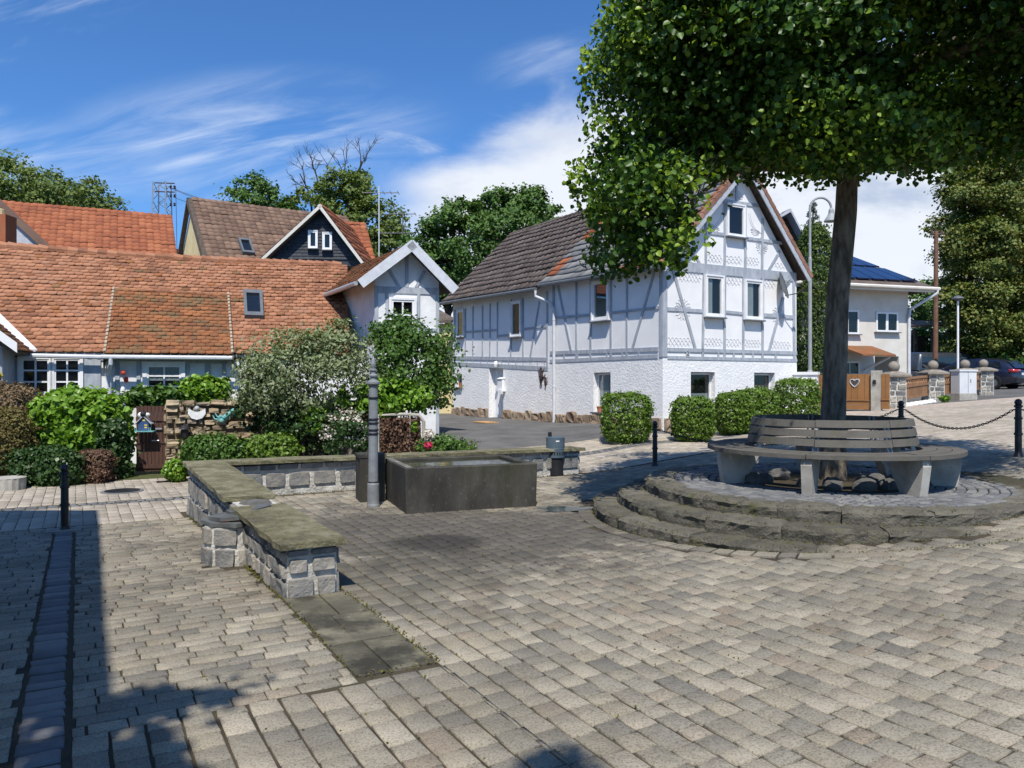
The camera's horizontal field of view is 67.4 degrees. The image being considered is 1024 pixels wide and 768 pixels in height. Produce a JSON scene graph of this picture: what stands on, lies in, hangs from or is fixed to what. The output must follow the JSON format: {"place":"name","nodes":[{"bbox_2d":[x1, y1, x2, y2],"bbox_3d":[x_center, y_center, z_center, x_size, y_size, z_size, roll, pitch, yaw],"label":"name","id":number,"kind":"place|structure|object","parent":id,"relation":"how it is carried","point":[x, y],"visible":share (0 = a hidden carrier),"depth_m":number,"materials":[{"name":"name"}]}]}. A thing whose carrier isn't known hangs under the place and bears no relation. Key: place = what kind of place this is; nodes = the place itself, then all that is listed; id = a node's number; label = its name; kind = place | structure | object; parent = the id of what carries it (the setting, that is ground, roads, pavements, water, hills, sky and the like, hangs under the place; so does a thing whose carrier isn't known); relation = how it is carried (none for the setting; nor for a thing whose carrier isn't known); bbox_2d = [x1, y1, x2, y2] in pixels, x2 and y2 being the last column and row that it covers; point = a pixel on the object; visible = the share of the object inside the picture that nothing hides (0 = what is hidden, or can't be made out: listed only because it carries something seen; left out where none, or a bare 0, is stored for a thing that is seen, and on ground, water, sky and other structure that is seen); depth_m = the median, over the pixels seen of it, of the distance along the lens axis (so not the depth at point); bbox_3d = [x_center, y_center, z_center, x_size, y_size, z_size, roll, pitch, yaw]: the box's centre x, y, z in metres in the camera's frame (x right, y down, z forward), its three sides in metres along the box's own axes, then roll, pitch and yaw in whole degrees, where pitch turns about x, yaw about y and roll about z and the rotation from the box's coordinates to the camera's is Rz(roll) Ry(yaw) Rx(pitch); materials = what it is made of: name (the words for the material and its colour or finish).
{"place":"outdoors","nodes":[
{"label":"outdoors","id":0,"kind":"place"},
{"bbox_2d":[29,464,163,483],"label":"garden ground","id":1,"kind":"structure","parent":0,"point":[147,474],"depth_m":15.22,"materials":[{"name":"grey stone"}]},
{"bbox_2d":[0,380,43,439],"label":"brown hedge bush","id":2,"kind":"object","parent":1,"relation":"on","point":[21,393],"visible":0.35,"depth_m":15.30,"materials":[{"name":"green plant"}]},
{"bbox_2d":[0,405,44,475],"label":"olive hedge bush","id":3,"kind":"object","parent":1,"relation":"on","point":[9,415],"visible":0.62,"depth_m":14.10,"materials":[{"name":"green plant"}]},
{"bbox_2d":[0,442,92,486],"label":"azalea bush","id":4,"kind":"object","parent":1,"relation":"on","point":[31,461],"visible":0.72,"depth_m":13.63,"materials":[{"name":"green plant"}]},
{"bbox_2d":[12,381,135,459],"bbox_3d":[-8.523,0.910,15.217,2.282,1.922,1.536,0,0,0],"label":"broadleaf shrub","id":5,"kind":"object","parent":1,"relation":"on","point":[70,415],"visible":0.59,"depth_m":14.81,"materials":[{"name":"green plant"}]},
{"bbox_2d":[75,448,119,484],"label":"brown cube bush","id":6,"kind":"object","parent":1,"relation":"on","point":[101,468],"visible":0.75,"depth_m":14.03,"materials":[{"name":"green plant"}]},
{"bbox_2d":[91,415,140,478],"bbox_3d":[-7.705,1.381,14.868,0.854,1.576,0.900,0,0,0],"label":"bush","id":7,"kind":"object","parent":1,"relation":"on","point":[116,429],"visible":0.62,"depth_m":14.74,"materials":[{"name":"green plant"}]},
{"bbox_2d":[118,383,186,407],"bbox_3d":[-7.786,0.910,16.741,1.527,1.915,1.144,0,0,0],"label":"ivy mound","id":8,"kind":"object","parent":1,"relation":"on","point":[158,395],"visible":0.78,"depth_m":16.41,"materials":[{"name":"green plant"}]},
{"bbox_2d":[173,372,235,402],"bbox_3d":[-6.820,0.795,17.017,1.363,2.125,1.044,0,0,0],"label":"ivy mound","id":9,"kind":"object","parent":1,"relation":"on","point":[203,388],"visible":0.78,"depth_m":16.74,"materials":[{"name":"green plant"}]},
{"bbox_2d":[72,517,357,738],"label":"paved path","id":10,"kind":"structure","parent":0,"point":[284,662],"depth_m":4.87,"materials":[{"name":"stone"}]},
{"bbox_2d":[0,441,714,531],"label":"street","id":11,"kind":"structure","parent":0,"point":[625,457],"depth_m":11.20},
{"bbox_2d":[0,0,1021,339],"label":"sky","id":12,"kind":"structure","parent":0,"point":[465,97],"materials":[{"name":"blue"}]},
{"bbox_2d":[0,385,1023,767],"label":"ground","id":13,"kind":"structure","parent":0,"point":[68,719],"depth_m":4.27,"materials":[{"name":"stone"}]},
{"bbox_2d":[0,528,52,762],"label":"paved forecourt","id":14,"kind":"structure","parent":13,"relation":"on","point":[18,628],"depth_m":5.70,"materials":[{"name":"stone"}]},
{"bbox_2d":[45,526,81,533],"bbox_3d":[-5.504,1.804,9.430,0.380,0.040,0.260,0,0,-29],"label":"stone plate","id":15,"kind":"object","parent":14,"relation":"on","point":[57,530],"visible":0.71,"depth_m":9.36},
{"bbox_2d":[57,464,71,529],"bbox_3d":[-5.504,1.422,9.450,0.148,0.865,0.148,0,0,45],"label":"bollard","id":16,"kind":"object","parent":15,"relation":"on","point":[64,504],"visible":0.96,"depth_m":9.41,"materials":[{"name":"black metal"}]},
{"bbox_2d":[13,532,72,767],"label":"gutter","id":17,"kind":"object","parent":13,"relation":"on","point":[48,706],"visible":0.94,"depth_m":4.22,"materials":[{"name":"stone"}]},
{"bbox_2d":[0,148,133,211],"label":"broadleaf tree","id":18,"kind":"object","parent":13,"relation":"on","point":[35,189],"visible":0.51,"depth_m":54.07,"materials":[{"name":"green plant"}]},
{"bbox_2d":[0,199,176,254],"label":"red roofed house","id":19,"kind":"structure","parent":13,"relation":"on","point":[69,226],"depth_m":31.52,"materials":[{"name":"brown tile"}]},
{"bbox_2d":[0,476,189,508],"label":"street edge","id":20,"kind":"object","parent":13,"relation":"on","point":[89,494],"visible":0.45,"depth_m":12.73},
{"bbox_2d":[0,475,26,491],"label":"concrete planter","id":21,"kind":"object","parent":20,"relation":"on","point":[13,483],"visible":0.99,"depth_m":13.09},
{"bbox_2d":[161,457,189,481],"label":"weed tuft","id":22,"kind":"object","parent":20,"relation":"on","point":[171,471],"visible":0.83,"depth_m":14.14,"materials":[{"name":"green plant"}]},
{"bbox_2d":[173,431,249,468],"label":"bedding plants","id":23,"kind":"object","parent":20,"relation":"on","point":[210,445],"visible":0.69,"depth_m":13.92,"materials":[{"name":"green plant"}]},
{"bbox_2d":[242,431,305,457],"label":"bedding plants","id":24,"kind":"object","parent":20,"relation":"on","point":[272,444],"visible":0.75,"depth_m":13.92,"materials":[{"name":"green plant"}]},
{"bbox_2d":[151,181,177,253],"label":"lattice pylon","id":25,"kind":"object","parent":13,"relation":"on","point":[165,191],"visible":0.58,"depth_m":61.96,"materials":[{"name":"metal"}]},
{"bbox_2d":[0,241,361,463],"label":"tiled cottage","id":26,"kind":"structure","parent":13,"relation":"on","point":[82,317],"depth_m":18.71,"materials":[{"name":"tile"}]},
{"bbox_2d":[17,356,51,394],"bbox_3d":[-10.497,-0.173,16.938,0.685,0.893,0.216,0,0,-8],"label":"window","id":27,"kind":"structure","parent":26,"relation":"in","point":[35,372],"depth_m":16.92,"materials":[{"name":"white paint"}]},
{"bbox_2d":[50,358,83,389],"bbox_3d":[-9.899,-0.174,17.111,0.654,0.901,0.207,0,0,-9],"label":"window","id":28,"kind":"structure","parent":26,"relation":"in","point":[64,370],"depth_m":17.09,"materials":[{"name":"white paint"}]},
{"bbox_2d":[142,361,185,389],"bbox_3d":[-7.993,-0.065,17.665,0.904,0.900,0.273,0,0,-7],"label":"window","id":29,"kind":"structure","parent":26,"relation":"in","point":[154,373],"depth_m":17.63,"materials":[{"name":"white paint"}]},
{"bbox_2d":[243,289,263,318],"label":"roof window","id":30,"kind":"structure","parent":26,"relation":"in","point":[253,298],"depth_m":19.66,"materials":[{"name":"grey glass"}]},
{"bbox_2d":[182,459,276,525],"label":"stone wall","id":31,"kind":"structure","parent":13,"relation":"on","point":[217,486],"depth_m":9.13,"materials":[{"name":"stone"}]},
{"bbox_2d":[200,499,272,567],"bbox_3d":[-2.599,1.452,7.417,0.714,0.595,0.854,0,0,0],"label":"masonry stump","id":32,"kind":"object","parent":13,"relation":"on","point":[223,540],"visible":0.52,"depth_m":7.05,"materials":[{"name":"stone"}]},
{"bbox_2d":[213,169,308,210],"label":"broadleaf tree","id":33,"kind":"object","parent":13,"relation":"on","point":[261,187],"visible":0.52,"depth_m":53.75,"materials":[{"name":"green plant"}]},
{"bbox_2d":[164,399,394,462],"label":"garden wall","id":34,"kind":"structure","parent":13,"relation":"on","point":[176,416],"depth_m":15.54,"materials":[{"name":"stone"}]},
{"bbox_2d":[136,406,165,471],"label":"garden gate","id":35,"kind":"structure","parent":34,"relation":"attached to","point":[151,456],"depth_m":15.43,"materials":[{"name":"brown wood"}]},
{"bbox_2d":[231,503,348,598],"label":"stone wall","id":36,"kind":"structure","parent":13,"relation":"on","point":[291,552],"depth_m":5.95,"materials":[{"name":"stone"}]},
{"bbox_2d":[226,398,379,455],"bbox_3d":[-4.027,0.965,14.880,2.960,1.544,1.668,0,0,17],"label":"shade shrub","id":37,"kind":"object","parent":13,"relation":"on","point":[298,425],"visible":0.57,"depth_m":14.66,"materials":[{"name":"green plant"}]},
{"bbox_2d":[221,314,392,455],"bbox_3d":[-3.923,0.169,14.942,3.215,3.100,2.577,0,0,0],"label":"silver shrub","id":38,"kind":"object","parent":13,"relation":"on","point":[279,382],"visible":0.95,"depth_m":14.57,"materials":[{"name":"green plant"}]},
{"bbox_2d":[72,666,577,767],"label":"paved apron","id":39,"kind":"object","parent":13,"relation":"on","point":[324,743],"visible":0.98,"depth_m":3.49,"materials":[{"name":"stone"}]},
{"bbox_2d":[285,134,382,211],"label":"bare branched tree","id":40,"kind":"object","parent":13,"relation":"on","point":[299,192],"visible":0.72,"depth_m":52.52,"materials":[{"name":"brown plant"}]},
{"bbox_2d":[299,163,411,256],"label":"broadleaf tree","id":41,"kind":"object","parent":13,"relation":"on","point":[358,206],"visible":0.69,"depth_m":49.40,"materials":[{"name":"green plant"}]},
{"bbox_2d":[283,591,434,678],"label":"kerb slabs","id":42,"kind":"structure","parent":13,"relation":"on","point":[391,649],"depth_m":4.88,"materials":[{"name":"stone"}]},
{"bbox_2d":[0,433,747,511],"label":"street gutter","id":43,"kind":"object","parent":13,"relation":"on","point":[186,497],"visible":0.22,"depth_m":12.10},
{"bbox_2d":[223,446,585,494],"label":"stone wall","id":44,"kind":"structure","parent":13,"relation":"on","point":[296,474],"depth_m":11.46,"materials":[{"name":"stone"}]},
{"bbox_2d":[389,194,492,323],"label":"broadleaf tree","id":45,"kind":"object","parent":13,"relation":"on","point":[451,216],"visible":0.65,"depth_m":45.00,"materials":[{"name":"green plant"}]},
{"bbox_2d":[421,182,564,284],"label":"broadleaf tree","id":46,"kind":"object","parent":13,"relation":"on","point":[511,210],"visible":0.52,"depth_m":45.91,"materials":[{"name":"green plant"}]},
{"bbox_2d":[546,432,564,475],"bbox_3d":[0.762,1.235,13.500,0.342,0.760,0.342,0,0,0],"label":"litter bin","id":47,"kind":"object","parent":13,"relation":"on","point":[557,445],"visible":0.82,"depth_m":13.37,"materials":[{"name":"black plastic"}]},
{"bbox_2d":[125,464,1023,758],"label":"weeds","id":48,"kind":"object","parent":13,"relation":"on","point":[257,576],"visible":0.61,"depth_m":6.51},
{"bbox_2d":[521,431,748,452],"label":"street verge","id":49,"kind":"structure","parent":13,"relation":"on","point":[594,444],"depth_m":17.36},
{"bbox_2d":[318,407,368,454],"bbox_3d":[-2.959,1.039,13.918,1.067,1.245,0.966,0,0,-18],"label":"blossom shrub","id":50,"kind":"object","parent":49,"relation":"on","point":[360,439],"visible":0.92,"depth_m":13.78,"materials":[{"name":"green plant"}]},
{"bbox_2d":[302,377,435,434],"bbox_3d":[-2.700,0.721,14.990,2.455,1.782,1.443,0,0,0],"label":"lime shrub","id":51,"kind":"object","parent":49,"relation":"on","point":[404,399],"visible":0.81,"depth_m":14.76,"materials":[{"name":"green plant"}]},
{"bbox_2d":[378,412,424,452],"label":"reddish-brown clipped bush","id":52,"kind":"object","parent":49,"relation":"on","point":[397,435],"visible":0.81,"depth_m":14.59,"materials":[{"name":"plant"}]},
{"bbox_2d":[353,305,474,418],"bbox_3d":[-2.059,-0.032,15.677,2.593,3.204,2.076,0,0,0],"label":"green shrub","id":53,"kind":"object","parent":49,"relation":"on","point":[398,343],"visible":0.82,"depth_m":15.41,"materials":[{"name":"green plant"}]},
{"bbox_2d":[410,421,471,451],"bbox_3d":[-1.361,1.160,14.703,1.048,0.937,0.913,0,0,-43],"label":"flower bed","id":54,"kind":"object","parent":49,"relation":"on","point":[442,443],"visible":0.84,"depth_m":14.56,"materials":[{"name":"green plant"}]},
{"bbox_2d":[598,390,656,443],"bbox_3d":[2.574,0.751,17.289,1.321,1.234,1.314,0,0,0],"label":"clipped bush","id":55,"kind":"object","parent":49,"relation":"on","point":[624,416],"visible":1,"depth_m":16.91,"materials":[{"name":"green plant"}]},
{"bbox_2d":[668,394,718,441],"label":"clipped bush","id":56,"kind":"object","parent":49,"relation":"on","point":[694,426],"visible":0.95,"depth_m":16.95,"materials":[{"name":"green plant"}]},
{"bbox_2d":[714,390,755,434],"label":"clipped bush","id":57,"kind":"object","parent":49,"relation":"on","point":[740,410],"visible":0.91,"depth_m":18.26,"materials":[{"name":"green plant"}]},
{"bbox_2d":[732,385,781,415],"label":"clipped bush","id":58,"kind":"object","parent":49,"relation":"on","point":[763,406],"visible":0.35,"depth_m":19.18,"materials":[{"name":"green plant"}]},
{"bbox_2d":[270,446,1023,767],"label":"paved square","id":59,"kind":"structure","parent":13,"relation":"on","point":[877,693],"depth_m":4.84,"materials":[{"name":"stone"}]},
{"bbox_2d":[354,452,386,501],"bbox_3d":[-1.883,1.334,10.649,0.535,0.752,0.420,0,0,-20],"label":"spout stone","id":60,"kind":"object","parent":59,"relation":"on","point":[362,458],"visible":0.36,"depth_m":10.46,"materials":[{"name":"stone"}]},
{"bbox_2d":[366,356,379,507],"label":"pump column","id":61,"kind":"structure","parent":59,"relation":"on","point":[372,383],"depth_m":10.00,"materials":[{"name":"grey metal"}]},
{"bbox_2d":[385,455,536,513],"bbox_3d":[-0.720,1.375,10.363,1.750,0.689,1.320,0,0,-20],"label":"water trough","id":62,"kind":"object","parent":59,"relation":"on","point":[416,485],"visible":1,"depth_m":9.81,"materials":[{"name":"concrete"}]},
{"bbox_2d":[578,509,897,558],"bbox_3d":[1.733,1.524,7.926,0.965,0.200,4.215,0,0,-34],"label":"kerb ring","id":63,"kind":"object","parent":59,"relation":"on","point":[587,516],"visible":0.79,"depth_m":7.12,"materials":[{"name":"stone"}]},
{"bbox_2d":[593,462,1023,553],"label":"stone platform","id":64,"kind":"object","parent":59,"relation":"on","point":[855,510],"visible":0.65,"depth_m":7.70,"materials":[{"name":"stone"}]},
{"bbox_2d":[562,0,1023,479],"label":"linden tree","id":65,"kind":"object","parent":64,"relation":"on","point":[715,92],"visible":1,"depth_m":8.10,"materials":[{"name":"green plant"}]},
{"bbox_2d":[707,414,967,496],"bbox_3d":[3.870,0.801,9.350,2.890,0.797,2.890,0,0,0],"label":"ring bench","id":66,"kind":"object","parent":64,"relation":"on","point":[913,472],"visible":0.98,"depth_m":8.58,"materials":[{"name":"grey wood"}]},
{"bbox_2d":[852,477,877,491],"bbox_3d":[3.966,1.155,8.673,0.257,0.216,0.260,0,0,-32],"label":"rock","id":67,"kind":"object","parent":64,"relation":"on","point":[864,484],"visible":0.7,"depth_m":8.59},
{"bbox_2d":[1012,399,1023,456],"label":"bollard","id":68,"kind":"object","parent":59,"relation":"on","point":[1018,417],"visible":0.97,"depth_m":10.86,"materials":[{"name":"black metal"}]},
{"bbox_2d":[421,387,1023,450],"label":"lane","id":69,"kind":"structure","parent":13,"relation":"on","point":[508,433],"depth_m":21.11,"materials":[{"name":"asphalt"}]},
{"bbox_2d":[178,197,375,271],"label":"brown roofed house","id":70,"kind":"structure","parent":69,"relation":"on","point":[319,232],"depth_m":35.10,"materials":[{"name":"brown tile"}]},
{"bbox_2d":[345,221,374,258],"bbox_3d":[-7.387,-3.141,37.074,2.127,9.483,5.332,0,0,-3],"label":"orange roofed annex","id":71,"kind":"object","parent":69,"relation":"on","point":[360,229],"visible":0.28,"depth_m":36.42,"materials":[{"name":"brown tile"}]},
{"bbox_2d":[322,240,458,436],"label":"gabled wing","id":72,"kind":"structure","parent":69,"relation":"on","point":[413,277],"depth_m":18.98,"materials":[{"name":"paint"}]},
{"bbox_2d":[389,297,416,331],"bbox_3d":[-2.690,-1.698,18.902,0.687,0.855,0.234,0,0,-8],"label":"window","id":73,"kind":"structure","parent":72,"relation":"in","point":[410,304],"depth_m":18.88,"materials":[{"name":"white paint"}]},
{"bbox_2d":[439,310,452,413],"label":"cream house","id":74,"kind":"structure","parent":69,"relation":"on","point":[449,318],"depth_m":31.75,"materials":[{"name":"paint"}]},
{"bbox_2d":[439,171,812,431],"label":"timber framed house","id":75,"kind":"structure","parent":69,"relation":"on","point":[528,302],"depth_m":22.24,"materials":[{"name":"white paint"}]},
{"bbox_2d":[495,368,502,417],"bbox_3d":[-0.380,0.382,27.645,0.048,1.938,0.911,0,0,-31],"label":"door","id":76,"kind":"structure","parent":75,"relation":"in","point":[498,371],"depth_m":27.80,"materials":[{"name":"white paint"}]},
{"bbox_2d":[507,300,521,338],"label":"window","id":77,"kind":"structure","parent":75,"relation":"in","point":[515,307],"depth_m":26.32,"materials":[{"name":"white paint"}]},
{"bbox_2d":[588,278,610,322],"bbox_3d":[2.540,-2.400,22.179,0.190,1.225,0.882,0,0,-31],"label":"window","id":78,"kind":"structure","parent":75,"relation":"in","point":[600,294],"depth_m":22.26,"materials":[{"name":"white paint"}]},
{"bbox_2d":[598,373,610,409],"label":"window","id":79,"kind":"structure","parent":75,"relation":"in","point":[604,379],"depth_m":22.45,"materials":[{"name":"glass"}]},
{"bbox_2d":[691,373,710,417],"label":"window","id":80,"kind":"structure","parent":75,"relation":"in","point":[700,382],"depth_m":20.94,"materials":[{"name":"white paint"}]},
{"bbox_2d":[703,274,726,318],"bbox_3d":[5.489,-2.375,20.925,0.785,1.190,0.458,0,0,-20],"label":"window","id":81,"kind":"structure","parent":75,"relation":"in","point":[714,285],"depth_m":20.93,"materials":[{"name":"white paint"}]},
{"bbox_2d":[725,202,748,239],"bbox_3d":[6.210,-4.520,21.354,0.802,0.955,0.471,0,0,-17],"label":"window","id":82,"kind":"structure","parent":75,"relation":"in","point":[736,214],"depth_m":21.34,"materials":[{"name":"white paint"}]},
{"bbox_2d":[743,279,765,321],"bbox_3d":[6.798,-2.354,21.705,0.803,1.170,0.468,0,0,-19],"label":"window","id":83,"kind":"structure","parent":75,"relation":"in","point":[753,289],"depth_m":21.70,"materials":[{"name":"white paint"}]},
{"bbox_2d":[780,208,811,249],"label":"dark gabled house","id":84,"kind":"structure","parent":69,"relation":"on","point":[791,222],"depth_m":31.67,"materials":[{"name":"wood"}]},
{"bbox_2d":[795,219,831,374],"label":"thuja column","id":85,"kind":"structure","parent":69,"relation":"on","point":[821,236],"depth_m":27.54,"materials":[{"name":"green plant"}]},
{"bbox_2d":[807,197,833,371],"bbox_3d":[9.914,-2.587,24.500,1.002,6.787,0.453,0,0,0],"label":"street lamp","id":86,"kind":"object","parent":69,"relation":"on","point":[829,218],"visible":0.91,"depth_m":24.45,"materials":[{"name":"metal"}]},
{"bbox_2d":[796,252,940,400],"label":"beige house","id":87,"kind":"structure","parent":69,"relation":"on","point":[879,329],"depth_m":29.50,"materials":[{"name":"paint"}]},
{"bbox_2d":[874,312,901,332],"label":"window","id":88,"kind":"structure","parent":87,"relation":"in","point":[885,322],"depth_m":29.65,"materials":[{"name":"white paint"}]},
{"bbox_2d":[917,360,949,401],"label":"gate pillar","id":89,"kind":"structure","parent":69,"relation":"on","point":[936,384],"depth_m":25.43,"materials":[{"name":"stone"}]},
{"bbox_2d":[930,230,943,368],"bbox_3d":[19.382,-3.304,35.000,0.605,7.406,0.239,0,0,0],"label":"utility pole","id":90,"kind":"object","parent":69,"relation":"on","point":[935,319],"visible":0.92,"depth_m":34.92,"materials":[{"name":"brown wood"}]},
{"bbox_2d":[911,352,971,382],"bbox_3d":[22.148,-0.669,40.000,4.800,1.944,1.960,0,0,-21],"label":"parked van","id":91,"kind":"object","parent":69,"relation":"on","point":[920,361],"visible":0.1,"depth_m":38.72,"materials":[{"name":"grey paint"}]},
{"bbox_2d":[949,369,977,400],"bbox_3d":[15.560,0.036,26.457,0.759,1.061,0.440,0,0,-14],"label":"utility cabinet","id":92,"kind":"object","parent":69,"relation":"on","point":[963,384],"visible":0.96,"depth_m":26.29,"materials":[{"name":"metal"}]},
{"bbox_2d":[938,358,1023,388],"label":"parked car","id":93,"kind":"object","parent":69,"relation":"on","point":[1009,374],"visible":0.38,"depth_m":36.17,"materials":[{"name":"blue paint"}]},
{"bbox_2d":[974,359,997,394],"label":"gate pillar","id":94,"kind":"structure","parent":69,"relation":"on","point":[986,381],"depth_m":29.80,"materials":[{"name":"stone"}]},
{"bbox_2d":[908,275,947,343],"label":"broadleaf tree","id":95,"kind":"object","parent":13,"relation":"on","point":[919,313],"visible":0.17,"depth_m":58.79,"materials":[{"name":"green plant"}]},
{"bbox_2d":[911,320,960,351],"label":"wood shed","id":96,"kind":"structure","parent":13,"relation":"on","point":[917,343],"depth_m":43.03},
{"bbox_2d":[911,327,971,351],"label":"broadleaf tree","id":97,"kind":"object","parent":13,"relation":"on","point":[922,331],"visible":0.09,"depth_m":47.36,"materials":[{"name":"green plant"}]},
{"bbox_2d":[918,156,1023,359],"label":"broadleaf tree","id":98,"kind":"object","parent":13,"relation":"on","point":[983,241],"visible":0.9,"depth_m":39.20,"materials":[{"name":"green plant"}]},
{"bbox_2d":[695,402,1023,452],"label":"side street","id":99,"kind":"structure","parent":0,"point":[998,435],"depth_m":15.32,"materials":[{"name":"asphalt"}]},
{"bbox_2d":[846,397,1023,422],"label":"street","id":100,"kind":"structure","parent":0,"point":[931,406],"depth_m":23.13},
{"bbox_2d":[770,376,821,414],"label":"clipped bush","id":101,"kind":"object","parent":100,"relation":"on","point":[811,400],"visible":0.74,"depth_m":20.18,"materials":[{"name":"green plant"}]},
{"bbox_2d":[871,370,882,410],"bbox_3d":[10.375,0.236,21.857,0.233,1.242,0.280,0,0,45],"label":"stone gate post","id":102,"kind":"object","parent":100,"relation":"on","point":[876,404],"visible":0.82,"depth_m":21.76,"materials":[{"name":"stone"}]},
{"bbox_2d":[846,374,870,409],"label":"wooden gate","id":103,"kind":"structure","parent":102,"relation":"attached to","point":[858,391],"depth_m":22.18,"materials":[{"name":"orange wood"}]},
{"bbox_2d":[883,361,911,408],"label":"gate pillar","id":104,"kind":"structure","parent":100,"relation":"on","point":[898,385],"depth_m":22.71,"materials":[{"name":"stone"}]},
{"bbox_2d":[907,375,927,398],"bbox_3d":[12.753,0.100,24.321,0.052,0.778,3.115,0,0,42],"label":"fence panel","id":105,"kind":"object","parent":104,"relation":"attached to","point":[918,388],"visible":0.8,"depth_m":24.47,"materials":[{"name":"brown wood"}]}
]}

